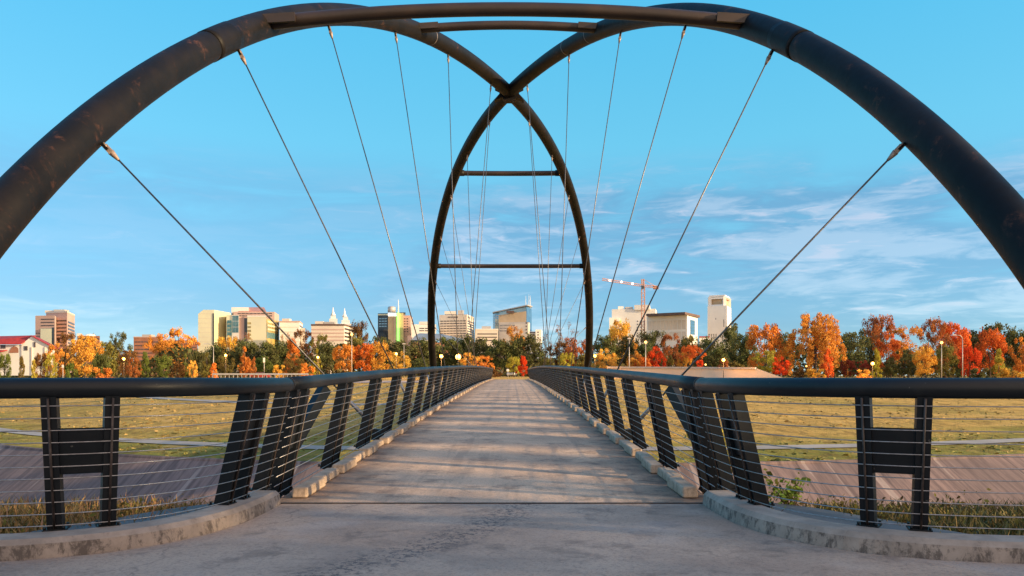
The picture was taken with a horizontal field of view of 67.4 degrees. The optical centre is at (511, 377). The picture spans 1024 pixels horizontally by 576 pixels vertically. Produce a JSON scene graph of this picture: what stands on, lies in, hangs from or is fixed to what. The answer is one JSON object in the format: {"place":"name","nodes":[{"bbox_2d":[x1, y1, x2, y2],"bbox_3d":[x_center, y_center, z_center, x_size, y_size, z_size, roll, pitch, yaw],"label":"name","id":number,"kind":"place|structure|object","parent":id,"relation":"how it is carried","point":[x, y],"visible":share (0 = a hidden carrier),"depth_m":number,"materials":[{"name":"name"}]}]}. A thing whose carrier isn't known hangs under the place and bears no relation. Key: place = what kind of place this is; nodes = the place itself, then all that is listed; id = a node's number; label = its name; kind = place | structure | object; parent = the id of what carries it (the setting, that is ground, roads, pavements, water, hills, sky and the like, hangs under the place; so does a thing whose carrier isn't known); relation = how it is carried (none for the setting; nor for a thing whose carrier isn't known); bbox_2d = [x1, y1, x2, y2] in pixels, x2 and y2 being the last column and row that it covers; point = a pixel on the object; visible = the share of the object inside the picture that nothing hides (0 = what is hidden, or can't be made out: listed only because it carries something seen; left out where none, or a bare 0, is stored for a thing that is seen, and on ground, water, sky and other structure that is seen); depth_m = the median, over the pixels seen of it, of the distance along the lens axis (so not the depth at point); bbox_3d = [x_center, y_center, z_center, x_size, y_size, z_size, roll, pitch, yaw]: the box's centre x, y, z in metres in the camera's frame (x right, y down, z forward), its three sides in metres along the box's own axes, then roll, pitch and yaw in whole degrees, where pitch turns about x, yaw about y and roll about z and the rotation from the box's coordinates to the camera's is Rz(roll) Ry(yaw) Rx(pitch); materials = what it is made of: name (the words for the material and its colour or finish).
{"place":"outdoors","nodes":[
{"label":"outdoors","id":0,"kind":"place"},
{"bbox_2d":[0,486,212,533],"bbox_3d":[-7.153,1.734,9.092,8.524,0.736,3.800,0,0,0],"label":"grass","id":1,"kind":"structure","parent":0,"point":[20,509],"depth_m":9.25,"materials":[{"name":"green plant"}]},
{"bbox_2d":[0,504,1023,575],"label":"pavement","id":2,"kind":"structure","parent":0,"point":[491,540],"depth_m":6.25,"materials":[{"name":"concrete"}]},
{"bbox_2d":[0,490,280,560],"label":"kerb","id":3,"kind":"structure","parent":2,"relation":"on","point":[62,543],"depth_m":6.34,"materials":[{"name":"concrete"}]},
{"bbox_2d":[0,378,293,531],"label":"railing","id":4,"kind":"object","parent":3,"relation":"on","point":[80,450],"visible":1,"depth_m":6.38,"materials":[{"name":"metal"}]},
{"bbox_2d":[703,490,1023,563],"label":"kerb","id":5,"kind":"structure","parent":2,"relation":"on","point":[728,505],"depth_m":6.17,"materials":[{"name":"concrete"}]},
{"bbox_2d":[695,378,1023,531],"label":"railing","id":6,"kind":"object","parent":5,"relation":"on","point":[894,450],"visible":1,"depth_m":6.32,"materials":[{"name":"metal"}]},
{"bbox_2d":[0,375,1023,462],"bbox_3d":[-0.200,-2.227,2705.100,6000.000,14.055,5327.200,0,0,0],"label":"ground","id":7,"kind":"structure","parent":0,"point":[812,432],"depth_m":69.33,"materials":[{"name":"green plant"}]},
{"bbox_2d":[0,335,59,375],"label":"white house","id":8,"kind":"structure","parent":7,"relation":"on","point":[29,348],"depth_m":205.00,"materials":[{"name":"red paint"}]},
{"bbox_2d":[42,353,57,377],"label":"open crowned tree","id":9,"kind":"object","parent":7,"relation":"on","point":[52,375],"visible":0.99,"depth_m":171.96,"materials":[{"name":"yellow plant"}]},
{"bbox_2d":[35,310,74,376],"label":"office tower","id":10,"kind":"structure","parent":7,"relation":"on","point":[51,326],"depth_m":474.16,"materials":[{"name":"beige concrete"}]},
{"bbox_2d":[45,343,69,377],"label":"open crowned tree","id":11,"kind":"object","parent":7,"relation":"on","point":[57,355],"visible":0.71,"depth_m":189.36,"materials":[{"name":"orange plant"}]},
{"bbox_2d":[55,331,81,368],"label":"open crowned tree","id":12,"kind":"object","parent":7,"relation":"on","point":[64,338],"visible":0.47,"depth_m":213.59,"materials":[{"name":"orange plant"}]},
{"bbox_2d":[67,333,103,377],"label":"maple tree","id":13,"kind":"object","parent":7,"relation":"on","point":[89,343],"visible":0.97,"depth_m":177.00,"materials":[{"name":"orange plant"}]},
{"bbox_2d":[90,352,111,377],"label":"oak tree","id":14,"kind":"object","parent":7,"relation":"on","point":[104,360],"visible":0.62,"depth_m":184.21,"materials":[{"name":"green plant"}]},
{"bbox_2d":[90,341,125,374],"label":"oak tree","id":15,"kind":"object","parent":7,"relation":"on","point":[108,348],"visible":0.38,"depth_m":204.81,"materials":[{"name":"green plant"}]},
{"bbox_2d":[109,332,132,373],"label":"open crowned tree","id":16,"kind":"object","parent":7,"relation":"on","point":[117,345],"visible":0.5,"depth_m":214.71,"materials":[{"name":"green plant"}]},
{"bbox_2d":[116,348,142,377],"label":"maple tree","id":17,"kind":"object","parent":7,"relation":"on","point":[130,355],"visible":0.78,"depth_m":189.08,"materials":[{"name":"brown plant"}]},
{"bbox_2d":[155,355,171,377],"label":"maple tree","id":18,"kind":"object","parent":7,"relation":"on","point":[162,363],"visible":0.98,"depth_m":179.47,"materials":[{"name":"green plant"}]},
{"bbox_2d":[133,334,197,375],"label":"brick building","id":19,"kind":"structure","parent":7,"relation":"on","point":[139,342],"depth_m":430.00,"materials":[{"name":"brown brick"}]},
{"bbox_2d":[163,326,200,360],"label":"open crowned tree","id":20,"kind":"object","parent":7,"relation":"on","point":[177,332],"visible":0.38,"depth_m":270.17,"materials":[{"name":"orange plant"}]},
{"bbox_2d":[187,348,210,376],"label":"oak tree","id":21,"kind":"object","parent":7,"relation":"on","point":[196,356],"visible":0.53,"depth_m":198.94,"materials":[{"name":"green plant"}]},
{"bbox_2d":[198,310,230,375],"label":"glass building","id":22,"kind":"structure","parent":7,"relation":"on","point":[211,326],"depth_m":500.00,"materials":[{"name":"beige stone"}]},
{"bbox_2d":[205,342,230,375],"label":"oak tree","id":23,"kind":"object","parent":7,"relation":"on","point":[218,350],"visible":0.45,"depth_m":213.91,"materials":[{"name":"green plant"}]},
{"bbox_2d":[226,338,261,370],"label":"oak tree","id":24,"kind":"object","parent":7,"relation":"on","point":[239,350],"visible":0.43,"depth_m":213.37,"materials":[{"name":"green plant"}]},
{"bbox_2d":[237,346,252,377],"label":"conical tree","id":25,"kind":"object","parent":7,"relation":"on","point":[245,366],"visible":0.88,"depth_m":171.74,"materials":[{"name":"orange plant"}]},
{"bbox_2d":[226,307,278,375],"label":"medical building","id":26,"kind":"structure","parent":7,"relation":"on","point":[258,324],"depth_m":504.50,"materials":[{"name":"beige concrete"}]},
{"bbox_2d":[212,373,308,377],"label":"guard rail","id":27,"kind":"object","parent":7,"relation":"on","point":[258,374],"visible":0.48,"depth_m":151.95,"materials":[{"name":"metal"}]},
{"bbox_2d":[255,356,273,377],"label":"oak tree","id":28,"kind":"object","parent":7,"relation":"on","point":[261,366],"visible":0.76,"depth_m":188.80,"materials":[{"name":"green plant"}]},
{"bbox_2d":[249,341,282,369],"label":"oak tree","id":29,"kind":"object","parent":7,"relation":"on","point":[271,352],"visible":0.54,"depth_m":209.31,"materials":[{"name":"green plant"}]},
{"bbox_2d":[273,339,303,369],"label":"oak tree","id":30,"kind":"object","parent":7,"relation":"on","point":[283,349],"visible":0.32,"depth_m":212.51,"materials":[{"name":"green plant"}]},
{"bbox_2d":[279,319,304,349],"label":"white building","id":31,"kind":"structure","parent":7,"relation":"on","point":[288,326],"depth_m":520.00,"materials":[{"name":"beige concrete"}]},
{"bbox_2d":[281,354,304,376],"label":"maple tree","id":32,"kind":"object","parent":7,"relation":"on","point":[294,369],"visible":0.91,"depth_m":174.59,"materials":[{"name":"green plant"}]},
{"bbox_2d":[294,328,315,365],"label":"open crowned tree","id":33,"kind":"object","parent":7,"relation":"on","point":[305,346],"visible":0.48,"depth_m":233.45,"materials":[{"name":"brown plant"}]},
{"bbox_2d":[313,340,344,373],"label":"oak tree","id":34,"kind":"object","parent":7,"relation":"on","point":[327,350],"visible":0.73,"depth_m":207.77,"materials":[{"name":"green plant"}]},
{"bbox_2d":[311,321,353,373],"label":"brown roofed building","id":35,"kind":"structure","parent":7,"relation":"on","point":[335,333],"depth_m":470.00,"materials":[{"name":"beige concrete"}]},
{"bbox_2d":[332,344,356,372],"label":"maple tree","id":36,"kind":"object","parent":7,"relation":"on","point":[346,350],"visible":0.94,"depth_m":177.09,"materials":[{"name":"orange plant"}]},
{"bbox_2d":[348,320,368,370],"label":"pine tree","id":37,"kind":"object","parent":7,"relation":"on","point":[356,330],"visible":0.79,"depth_m":234.84,"materials":[{"name":"green plant"}]},
{"bbox_2d":[352,343,374,370],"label":"maple tree","id":38,"kind":"object","parent":7,"relation":"on","point":[364,347],"visible":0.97,"depth_m":179.20,"materials":[{"name":"orange plant"}]},
{"bbox_2d":[366,340,392,369],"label":"maple tree","id":39,"kind":"object","parent":7,"relation":"on","point":[380,351],"visible":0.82,"depth_m":181.08,"materials":[{"name":"orange plant"}]},
{"bbox_2d":[378,299,412,351],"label":"green lit tower","id":40,"kind":"structure","parent":7,"relation":"on","point":[392,327],"depth_m":518.50,"materials":[{"name":"clear glass"}]},
{"bbox_2d":[389,339,421,375],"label":"oak tree","id":41,"kind":"object","parent":7,"relation":"on","point":[397,346],"visible":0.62,"depth_m":213.97,"materials":[{"name":"green plant"}]},
{"bbox_2d":[409,337,442,366],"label":"oak tree","id":42,"kind":"object","parent":7,"relation":"on","point":[424,346],"visible":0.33,"depth_m":217.96,"materials":[{"name":"green plant"}]},
{"bbox_2d":[435,337,462,372],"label":"oak tree","id":43,"kind":"object","parent":7,"relation":"on","point":[449,347],"visible":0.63,"depth_m":222.96,"materials":[{"name":"green plant"}]},
{"bbox_2d":[439,310,473,342],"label":"cream office","id":44,"kind":"structure","parent":7,"relation":"on","point":[447,324],"depth_m":522.45,"materials":[{"name":"stone"}]},
{"bbox_2d":[464,337,500,367],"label":"oak tree","id":45,"kind":"object","parent":7,"relation":"on","point":[481,345],"visible":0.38,"depth_m":219.11,"materials":[{"name":"green plant"}]},
{"bbox_2d":[475,326,497,352],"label":"cream building","id":46,"kind":"structure","parent":7,"relation":"on","point":[489,333],"depth_m":500.00,"materials":[{"name":"concrete"}]},
{"bbox_2d":[481,338,514,369],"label":"oak tree","id":47,"kind":"object","parent":7,"relation":"on","point":[501,348],"visible":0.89,"depth_m":213.18,"materials":[{"name":"green plant"}]},
{"bbox_2d":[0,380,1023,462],"bbox_3d":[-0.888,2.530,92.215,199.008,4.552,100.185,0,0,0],"label":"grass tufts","id":48,"kind":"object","parent":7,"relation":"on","point":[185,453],"visible":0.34,"depth_m":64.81,"materials":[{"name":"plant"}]},
{"bbox_2d":[2,343,1021,377],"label":"distant wood","id":49,"kind":"object","parent":7,"relation":"on","point":[174,355],"visible":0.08,"depth_m":238.20,"materials":[{"name":"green plant"}]},
{"bbox_2d":[493,295,531,373],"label":"slanted top tower","id":50,"kind":"structure","parent":7,"relation":"on","point":[519,317],"depth_m":535.42,"materials":[{"name":"beige concrete"}]},
{"bbox_2d":[504,332,547,375],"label":"oak tree","id":51,"kind":"object","parent":7,"relation":"on","point":[520,343],"visible":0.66,"depth_m":214.20,"materials":[{"name":"green plant"}]},
{"bbox_2d":[58,361,1019,377],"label":"undergrowth","id":52,"kind":"object","parent":7,"relation":"on","point":[504,373],"visible":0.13,"depth_m":202.22,"materials":[{"name":"orange plant"}]},
{"bbox_2d":[562,337,592,365],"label":"open crowned tree","id":53,"kind":"object","parent":7,"relation":"on","point":[577,349],"visible":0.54,"depth_m":213.43,"materials":[{"name":"brown plant"}]},
{"bbox_2d":[593,348,618,368],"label":"maple tree","id":54,"kind":"object","parent":7,"relation":"on","point":[600,356],"visible":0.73,"depth_m":175.07,"materials":[{"name":"orange plant"}]},
{"bbox_2d":[591,335,621,375],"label":"oak tree","id":55,"kind":"object","parent":7,"relation":"on","point":[603,343],"visible":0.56,"depth_m":218.66,"materials":[{"name":"green plant"}]},
{"bbox_2d":[608,318,634,360],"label":"maple tree","id":56,"kind":"object","parent":7,"relation":"on","point":[615,330],"visible":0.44,"depth_m":243.36,"materials":[{"name":"yellow plant"}]},
{"bbox_2d":[613,334,641,364],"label":"oak tree","id":57,"kind":"object","parent":7,"relation":"on","point":[622,345],"visible":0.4,"depth_m":224.20,"materials":[{"name":"green plant"}]},
{"bbox_2d":[602,278,658,343],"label":"tower crane","id":58,"kind":"object","parent":7,"relation":"on","point":[642,286],"visible":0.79,"depth_m":499.69,"materials":[{"name":"paint"}]},
{"bbox_2d":[609,305,656,355],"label":"white hospital","id":59,"kind":"structure","parent":7,"relation":"on","point":[622,314],"depth_m":517.82,"materials":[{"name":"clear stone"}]},
{"bbox_2d":[634,329,665,364],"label":"pine tree","id":60,"kind":"object","parent":7,"relation":"on","point":[645,337],"visible":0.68,"depth_m":224.53,"materials":[{"name":"green plant"}]},
{"bbox_2d":[647,346,666,366],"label":"maple tree","id":61,"kind":"object","parent":7,"relation":"on","point":[651,355],"visible":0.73,"depth_m":171.90,"materials":[{"name":"red plant"}]},
{"bbox_2d":[656,333,684,366],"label":"open crowned tree","id":62,"kind":"object","parent":7,"relation":"on","point":[675,355],"visible":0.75,"depth_m":203.73,"materials":[{"name":"brown plant"}]},
{"bbox_2d":[646,312,699,365],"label":"flat roofed block","id":63,"kind":"structure","parent":7,"relation":"on","point":[682,324],"depth_m":469.44,"materials":[{"name":"beige concrete"}]},
{"bbox_2d":[607,366,781,377],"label":"retaining wall","id":64,"kind":"structure","parent":7,"relation":"on","point":[731,372],"depth_m":148.63,"materials":[{"name":"concrete"}]},
{"bbox_2d":[693,336,723,366],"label":"oak tree","id":65,"kind":"object","parent":7,"relation":"on","point":[706,342],"visible":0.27,"depth_m":213.62,"materials":[{"name":"green plant"}]},
{"bbox_2d":[699,347,729,366],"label":"oak tree","id":66,"kind":"object","parent":7,"relation":"on","point":[711,360],"visible":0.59,"depth_m":198.51,"materials":[{"name":"green plant"}]},
{"bbox_2d":[708,295,730,351],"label":"square topped tower","id":67,"kind":"structure","parent":7,"relation":"on","point":[719,313],"depth_m":517.85,"materials":[{"name":"beige concrete"}]},
{"bbox_2d":[720,323,745,366],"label":"oak tree","id":68,"kind":"object","parent":7,"relation":"on","point":[729,334],"visible":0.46,"depth_m":218.58,"materials":[{"name":"green plant"}]},
{"bbox_2d":[728,333,757,367],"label":"oak tree","id":69,"kind":"object","parent":7,"relation":"on","point":[744,355],"visible":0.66,"depth_m":203.51,"materials":[{"name":"green plant"}]},
{"bbox_2d":[750,350,776,372],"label":"open crowned tree","id":70,"kind":"object","parent":7,"relation":"on","point":[769,357],"visible":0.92,"depth_m":164.62,"materials":[{"name":"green plant"}]},
{"bbox_2d":[745,322,784,366],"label":"maple tree","id":71,"kind":"object","parent":7,"relation":"on","point":[765,333],"visible":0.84,"depth_m":180.30,"materials":[{"name":"orange plant"}]},
{"bbox_2d":[781,312,848,377],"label":"tree","id":72,"kind":"object","parent":7,"relation":"on","point":[823,338],"visible":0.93,"depth_m":178.49,"materials":[{"name":"orange plant"}]},
{"bbox_2d":[819,348,833,377],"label":"conical tree","id":73,"kind":"object","parent":7,"relation":"on","point":[825,365],"visible":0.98,"depth_m":159.70,"materials":[{"name":"orange plant"}]},
{"bbox_2d":[836,332,870,376],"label":"oak tree","id":74,"kind":"object","parent":7,"relation":"on","point":[851,342],"visible":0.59,"depth_m":202.36,"materials":[{"name":"green plant"}]},
{"bbox_2d":[858,329,886,375],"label":"oak tree","id":75,"kind":"object","parent":7,"relation":"on","point":[870,352],"visible":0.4,"depth_m":233.29,"materials":[{"name":"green plant"}]},
{"bbox_2d":[861,314,897,359],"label":"maple tree","id":76,"kind":"object","parent":7,"relation":"on","point":[875,327],"visible":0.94,"depth_m":214.50,"materials":[{"name":"orange plant"}]},
{"bbox_2d":[872,332,900,377],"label":"maple tree","id":77,"kind":"object","parent":7,"relation":"on","point":[893,344],"visible":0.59,"depth_m":184.10,"materials":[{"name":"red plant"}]},
{"bbox_2d":[888,349,916,377],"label":"maple tree","id":78,"kind":"object","parent":7,"relation":"on","point":[906,358],"visible":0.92,"depth_m":169.36,"materials":[{"name":"green plant"}]},
{"bbox_2d":[886,324,934,377],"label":"open crowned tree","id":79,"kind":"object","parent":7,"relation":"on","point":[915,330],"visible":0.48,"depth_m":204.72,"materials":[{"name":"orange plant"}]},
{"bbox_2d":[912,345,937,377],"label":"maple tree","id":80,"kind":"object","parent":7,"relation":"on","point":[926,354],"visible":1,"depth_m":163.28,"materials":[{"name":"orange plant"}]},
{"bbox_2d":[916,316,947,376],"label":"maple tree","id":81,"kind":"object","parent":7,"relation":"on","point":[933,328],"visible":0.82,"depth_m":214.61,"materials":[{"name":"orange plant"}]},
{"bbox_2d":[923,333,959,377],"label":"maple tree","id":82,"kind":"object","parent":7,"relation":"on","point":[947,341],"visible":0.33,"depth_m":194.71,"materials":[{"name":"orange plant"}]},
{"bbox_2d":[934,344,958,377],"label":"maple tree","id":83,"kind":"object","parent":7,"relation":"on","point":[952,359],"visible":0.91,"depth_m":171.32,"materials":[{"name":"green plant"}]},
{"bbox_2d":[937,321,971,358],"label":"maple tree","id":84,"kind":"object","parent":7,"relation":"on","point":[963,334],"visible":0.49,"depth_m":215.90,"materials":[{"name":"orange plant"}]},
{"bbox_2d":[957,345,982,376],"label":"maple tree","id":85,"kind":"object","parent":7,"relation":"on","point":[969,352],"visible":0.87,"depth_m":164.31,"materials":[{"name":"red plant"}]},
{"bbox_2d":[972,326,1007,376],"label":"maple tree","id":86,"kind":"object","parent":7,"relation":"on","point":[996,341],"visible":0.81,"depth_m":177.46,"materials":[{"name":"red plant"}]},
{"bbox_2d":[974,321,1018,377],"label":"oak tree","id":87,"kind":"object","parent":7,"relation":"on","point":[998,325],"visible":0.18,"depth_m":222.75,"materials":[{"name":"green plant"}]},
{"bbox_2d":[1000,325,1023,377],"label":"oak tree","id":88,"kind":"object","parent":7,"relation":"on","point":[1013,335],"visible":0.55,"depth_m":219.07,"materials":[{"name":"green plant"}]},
{"bbox_2d":[1008,337,1023,377],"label":"maple tree","id":89,"kind":"object","parent":7,"relation":"on","point":[1020,368],"visible":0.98,"depth_m":180.12,"materials":[{"name":"orange plant"}]},
{"bbox_2d":[0,447,1023,509],"bbox_3d":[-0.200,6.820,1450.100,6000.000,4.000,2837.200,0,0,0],"label":"river bank","id":90,"kind":"structure","parent":0,"point":[828,478],"depth_m":42.61,"materials":[{"name":"concrete"}]},
{"bbox_2d":[0,444,1023,465],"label":"bank lip","id":91,"kind":"object","parent":90,"relation":"on","point":[316,462],"visible":0.35,"depth_m":44.97,"materials":[{"name":"grey concrete"}]},
{"bbox_2d":[0,428,1023,449],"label":"path","id":92,"kind":"structure","parent":0,"point":[648,448],"depth_m":52.90,"materials":[{"name":"concrete"}]},
{"bbox_2d":[0,0,1023,375],"label":"sky","id":93,"kind":"structure","parent":0,"point":[102,250],"materials":[{"name":"blue"}]},
{"bbox_2d":[23,514,1018,534],"bbox_3d":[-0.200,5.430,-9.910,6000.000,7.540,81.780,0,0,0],"label":"bank","id":94,"kind":"structure","parent":0,"point":[899,517],"depth_m":8.92,"materials":[{"name":"soil"}]},
{"bbox_2d":[25,497,281,532],"bbox_3d":[-4.323,2.171,8.248,2.926,1.457,2.685,0,0,0],"label":"abutment ledge","id":95,"kind":"object","parent":94,"relation":"on","point":[74,527],"visible":0.11,"depth_m":8.62,"materials":[{"name":"concrete"}]},
{"bbox_2d":[0,2,1023,503],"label":"arch bridge","id":96,"kind":"structure","parent":94,"relation":"on","point":[510,442],"depth_m":18.47,"materials":[{"name":"metal"}]},
{"bbox_2d":[269,366,492,496],"bbox_3d":[-2.847,0.197,55.353,0.762,2.650,93.294,0,0,0],"label":"railing","id":97,"kind":"object","parent":96,"relation":"on","point":[300,418],"visible":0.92,"depth_m":12.03,"materials":[{"name":"metal"}]},
{"bbox_2d":[292,378,493,497],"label":"block kerb","id":98,"kind":"structure","parent":96,"relation":"on","point":[312,484],"depth_m":12.22,"materials":[{"name":"concrete"}]},
{"bbox_2d":[527,378,697,497],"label":"block kerb","id":99,"kind":"structure","parent":96,"relation":"on","point":[679,484],"depth_m":12.14,"materials":[{"name":"concrete"}]},
{"bbox_2d":[528,366,718,493],"bbox_3d":[2.447,0.197,55.353,0.762,2.650,93.294,0,0,0],"label":"railing","id":100,"kind":"object","parent":96,"relation":"on","point":[685,403],"visible":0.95,"depth_m":12.07,"materials":[{"name":"metal"}]},
{"bbox_2d":[763,468,810,505],"bbox_3d":[3.432,1.459,9.549,0.609,0.644,0.844,0,0,0],"label":"sapling","id":101,"kind":"object","parent":94,"relation":"on","point":[790,494],"visible":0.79,"depth_m":9.57,"materials":[{"name":"green plant"}]},
{"bbox_2d":[770,503,966,533],"bbox_3d":[3.923,2.171,8.248,2.926,1.457,2.685,0,0,0],"label":"abutment ledge","id":102,"kind":"object","parent":94,"relation":"on","point":[822,512],"visible":0.1,"depth_m":8.39,"materials":[{"name":"concrete"}]},
{"bbox_2d":[770,488,1023,535],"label":"grass","id":103,"kind":"structure","parent":0,"point":[969,521],"depth_m":9.11,"materials":[{"name":"green plant"}]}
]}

